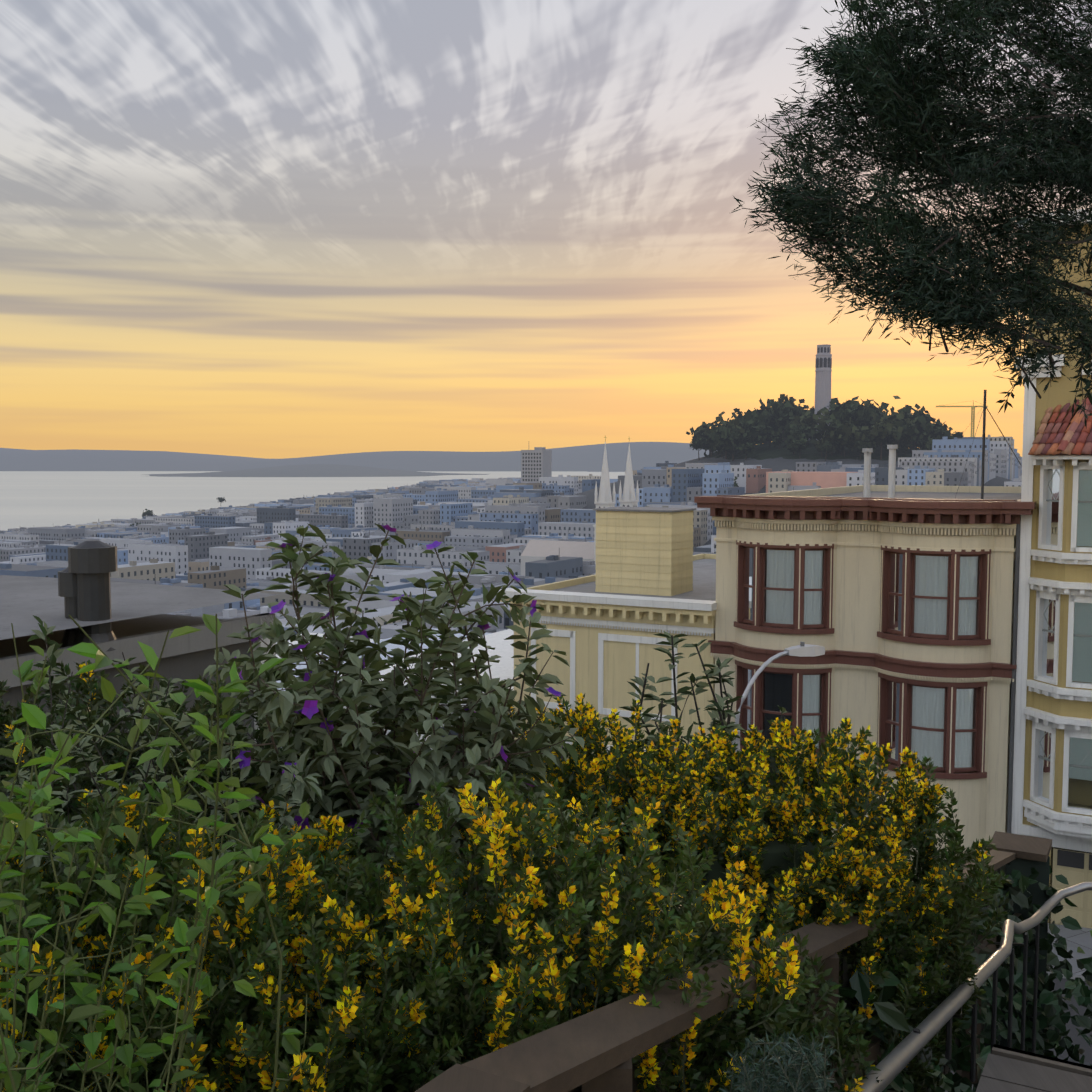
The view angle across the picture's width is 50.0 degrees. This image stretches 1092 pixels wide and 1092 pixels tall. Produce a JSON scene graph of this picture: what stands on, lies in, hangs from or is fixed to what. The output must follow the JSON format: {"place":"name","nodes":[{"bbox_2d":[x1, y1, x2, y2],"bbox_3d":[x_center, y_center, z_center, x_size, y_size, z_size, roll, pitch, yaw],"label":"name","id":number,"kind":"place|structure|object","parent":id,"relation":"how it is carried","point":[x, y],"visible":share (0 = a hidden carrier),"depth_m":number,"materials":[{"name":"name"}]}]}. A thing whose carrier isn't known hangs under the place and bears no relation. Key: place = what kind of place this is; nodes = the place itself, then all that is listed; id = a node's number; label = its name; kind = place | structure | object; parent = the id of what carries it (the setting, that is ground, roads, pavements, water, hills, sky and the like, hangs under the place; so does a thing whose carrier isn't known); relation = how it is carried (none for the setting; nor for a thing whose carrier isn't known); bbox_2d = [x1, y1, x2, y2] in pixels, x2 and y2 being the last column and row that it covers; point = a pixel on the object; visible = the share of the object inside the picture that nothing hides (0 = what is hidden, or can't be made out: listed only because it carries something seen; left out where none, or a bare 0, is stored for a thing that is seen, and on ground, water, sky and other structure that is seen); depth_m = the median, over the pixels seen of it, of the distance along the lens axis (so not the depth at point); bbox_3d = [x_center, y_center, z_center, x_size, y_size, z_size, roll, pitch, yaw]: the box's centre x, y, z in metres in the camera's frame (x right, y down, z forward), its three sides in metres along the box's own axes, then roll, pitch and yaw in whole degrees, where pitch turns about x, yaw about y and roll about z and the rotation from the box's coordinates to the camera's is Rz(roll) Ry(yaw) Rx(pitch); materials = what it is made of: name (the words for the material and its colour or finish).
{"place":"outdoors","nodes":[
{"label":"outdoors","id":0,"kind":"place"},
{"bbox_2d":[0,471,624,530],"bbox_3d":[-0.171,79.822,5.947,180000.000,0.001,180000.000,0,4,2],"label":"bay water","id":1,"kind":"structure","parent":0,"point":[28,499],"depth_m":2888.41,"materials":[{"name":"grey liquid"}]},
{"bbox_2d":[0,442,1089,1091],"bbox_3d":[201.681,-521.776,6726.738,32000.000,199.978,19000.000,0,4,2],"label":"terrain","id":2,"kind":"structure","parent":0,"point":[412,464],"depth_m":7422.04,"materials":[{"name":"grey"}]},
{"bbox_2d":[0,613,513,853],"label":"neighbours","id":3,"kind":"structure","parent":2,"relation":"on","point":[189,656],"depth_m":12.46,"materials":[{"name":"paint"}]},
{"bbox_2d":[58,540,117,651],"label":"roof flues","id":4,"kind":"object","parent":3,"relation":"on","point":[84,588],"visible":0.81,"depth_m":11.36,"materials":[{"name":"metal"}]},
{"bbox_2d":[0,523,786,943],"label":"flowering shrub","id":5,"kind":"object","parent":2,"relation":"on","point":[390,703],"depth_m":3.84,"materials":[{"name":"green plant"}]},
{"bbox_2d":[5,747,879,1091],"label":"shrub","id":6,"kind":"object","parent":2,"relation":"on","point":[777,851],"depth_m":4.50,"materials":[{"name":"green plant"}]},
{"bbox_2d":[0,662,989,1091],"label":"yellow flowers","id":7,"kind":"object","parent":2,"relation":"on","point":[792,966],"visible":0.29,"depth_m":3.08,"materials":[{"name":"yellow plant"}]},
{"bbox_2d":[0,530,1003,1091],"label":"shrub stems","id":8,"kind":"object","parent":2,"relation":"on","point":[182,1036],"visible":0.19,"depth_m":2.78,"materials":[{"name":"plant"}]},
{"bbox_2d":[0,659,1011,1091],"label":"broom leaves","id":9,"kind":"object","parent":8,"relation":"attached to","point":[352,1073],"visible":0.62,"depth_m":3.05,"materials":[{"name":"green plant"}]},
{"bbox_2d":[0,614,1091,1091],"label":"green shrub leaves","id":10,"kind":"object","parent":8,"relation":"attached to","point":[34,716],"visible":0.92,"depth_m":2.10,"materials":[{"name":"green plant"}]},
{"bbox_2d":[719,1030,838,1091],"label":"grey shrub needles","id":11,"kind":"object","parent":8,"relation":"attached to","point":[799,1060],"visible":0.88,"depth_m":2.44,"materials":[{"name":"plant"}]},
{"bbox_2d":[0,434,1021,638],"bbox_3d":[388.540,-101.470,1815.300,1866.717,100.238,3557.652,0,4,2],"label":"city buildings","id":12,"kind":"structure","parent":2,"relation":"on","point":[826,475],"depth_m":620.75,"materials":[{"name":"grey concrete"}]},
{"bbox_2d":[0,438,1020,630],"bbox_3d":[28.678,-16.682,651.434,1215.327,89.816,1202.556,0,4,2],"label":"city windows","id":13,"kind":"structure","parent":12,"relation":"attached to","point":[443,564],"depth_m":629.55,"materials":[{"name":"grey glass"}]},
{"bbox_2d":[0,390,1091,832],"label":"house roofs","id":14,"kind":"structure","parent":2,"relation":"on","point":[24,600],"depth_m":14.14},
{"bbox_2d":[1028,398,1091,454],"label":"house clay tiles","id":15,"kind":"object","parent":14,"relation":"on","point":[1046,444],"visible":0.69,"depth_m":27.90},
{"bbox_2d":[130,394,963,626],"bbox_3d":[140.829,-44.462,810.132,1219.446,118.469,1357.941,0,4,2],"label":"hill trees","id":16,"kind":"object","parent":2,"relation":"on","point":[788,428],"visible":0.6,"depth_m":724.13,"materials":[{"name":"green plant"}]},
{"bbox_2d":[521,435,638,575],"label":"church","id":17,"kind":"structure","parent":2,"relation":"on","point":[535,550],"depth_m":426.98,"materials":[{"name":"stone"}]},
{"bbox_2d":[498,510,716,768],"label":"house","id":18,"kind":"structure","parent":2,"relation":"on","point":[606,643],"depth_m":35.10,"materials":[{"name":"beige paint"}]},
{"bbox_2d":[415,831,1091,1091],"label":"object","id":19,"kind":"object","parent":2,"relation":"on","point":[599,1049],"visible":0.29,"depth_m":2.65,"materials":[{"name":"brown wood"}]},
{"bbox_2d":[800,862,1091,1091],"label":"ivy leaves","id":20,"kind":"object","parent":19,"relation":"attached to","point":[1053,1018],"visible":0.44,"depth_m":7.45,"materials":[{"name":"green plant"}]},
{"bbox_2d":[913,856,1049,1081],"bbox_3d":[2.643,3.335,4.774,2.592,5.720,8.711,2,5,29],"label":"metal railing","id":21,"kind":"object","parent":19,"relation":"on","point":[1036,966],"visible":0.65,"depth_m":7.12,"materials":[{"name":"black metal"}]},
{"bbox_2d":[849,882,1091,1091],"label":"handrail","id":22,"kind":"object","parent":21,"relation":"on","point":[896,1060],"visible":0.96,"depth_m":4.31,"materials":[{"name":"silver metal"}]},
{"bbox_2d":[808,344,831,440],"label":"tower","id":23,"kind":"structure","parent":2,"relation":"on","point":[823,366],"depth_m":764.77,"materials":[{"name":"concrete"}]},
{"bbox_2d":[714,485,1020,881],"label":"house walls","id":24,"kind":"structure","parent":2,"relation":"on","point":[981,806],"depth_m":30.96,"materials":[{"name":"beige paint"}]},
{"bbox_2d":[694,496,1035,778],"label":"house trim","id":25,"kind":"structure","parent":24,"relation":"attached to","point":[965,518],"depth_m":30.50,"materials":[{"name":"brown wood"}]},
{"bbox_2d":[744,469,1091,808],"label":"window panes","id":26,"kind":"structure","parent":24,"relation":"in","point":[1048,640],"depth_m":29.75,"materials":[{"name":"clear glass"}]},
{"bbox_2d":[731,0,1091,438],"bbox_3d":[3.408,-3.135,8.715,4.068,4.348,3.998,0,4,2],"label":"tree foliage","id":27,"kind":"object","parent":2,"relation":"on","point":[876,53],"visible":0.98,"depth_m":7.76,"materials":[{"name":"green plant"}]},
{"bbox_2d":[936,401,987,436],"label":"tower crane","id":28,"kind":"object","parent":2,"relation":"on","point":[973,415],"visible":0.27,"depth_m":983.68,"materials":[{"name":"paint"}]},
{"bbox_2d":[1023,224,1091,927],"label":"house walls","id":29,"kind":"structure","parent":2,"relation":"on","point":[1073,867],"depth_m":28.50,"materials":[{"name":"yellow paint"}]},
{"bbox_2d":[1011,209,1091,852],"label":"house trim","id":30,"kind":"structure","parent":29,"relation":"attached to","point":[1077,592],"depth_m":28.60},
{"bbox_2d":[1039,470,1091,764],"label":"leaded window panes","id":31,"kind":"object","parent":29,"relation":"in","point":[1076,623],"visible":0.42,"depth_m":28.10,"materials":[{"name":"glass"}]},
{"bbox_2d":[1048,923,1091,974],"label":"taylor st pavements","id":32,"kind":"structure","parent":2,"relation":"on","point":[1080,938],"depth_m":27.96,"materials":[{"name":"grey concrete"}]},
{"bbox_2d":[731,642,824,751],"bbox_3d":[3.788,6.011,19.262,2.003,8.852,0.300,-3,5,-35],"label":"street lamp","id":33,"kind":"object","parent":32,"relation":"on","point":[802,649],"visible":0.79,"depth_m":19.00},
{"bbox_2d":[0,0,1091,458],"label":"sky","id":34,"kind":"structure","parent":0,"point":[267,229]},
{"bbox_2d":[763,550,1091,922],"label":"houses interiors","id":35,"kind":"object","parent":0,"point":[771,685],"depth_m":32.39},
{"bbox_2d":[766,470,1091,780],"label":"window curtains","id":36,"kind":"object","parent":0,"point":[921,607],"depth_m":29.83,"materials":[{"name":"white fabric"}]},
{"bbox_2d":[982,971,1091,1064],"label":"leaves","id":37,"kind":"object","parent":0,"point":[1073,1033],"depth_m":24.02,"materials":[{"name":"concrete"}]}
]}

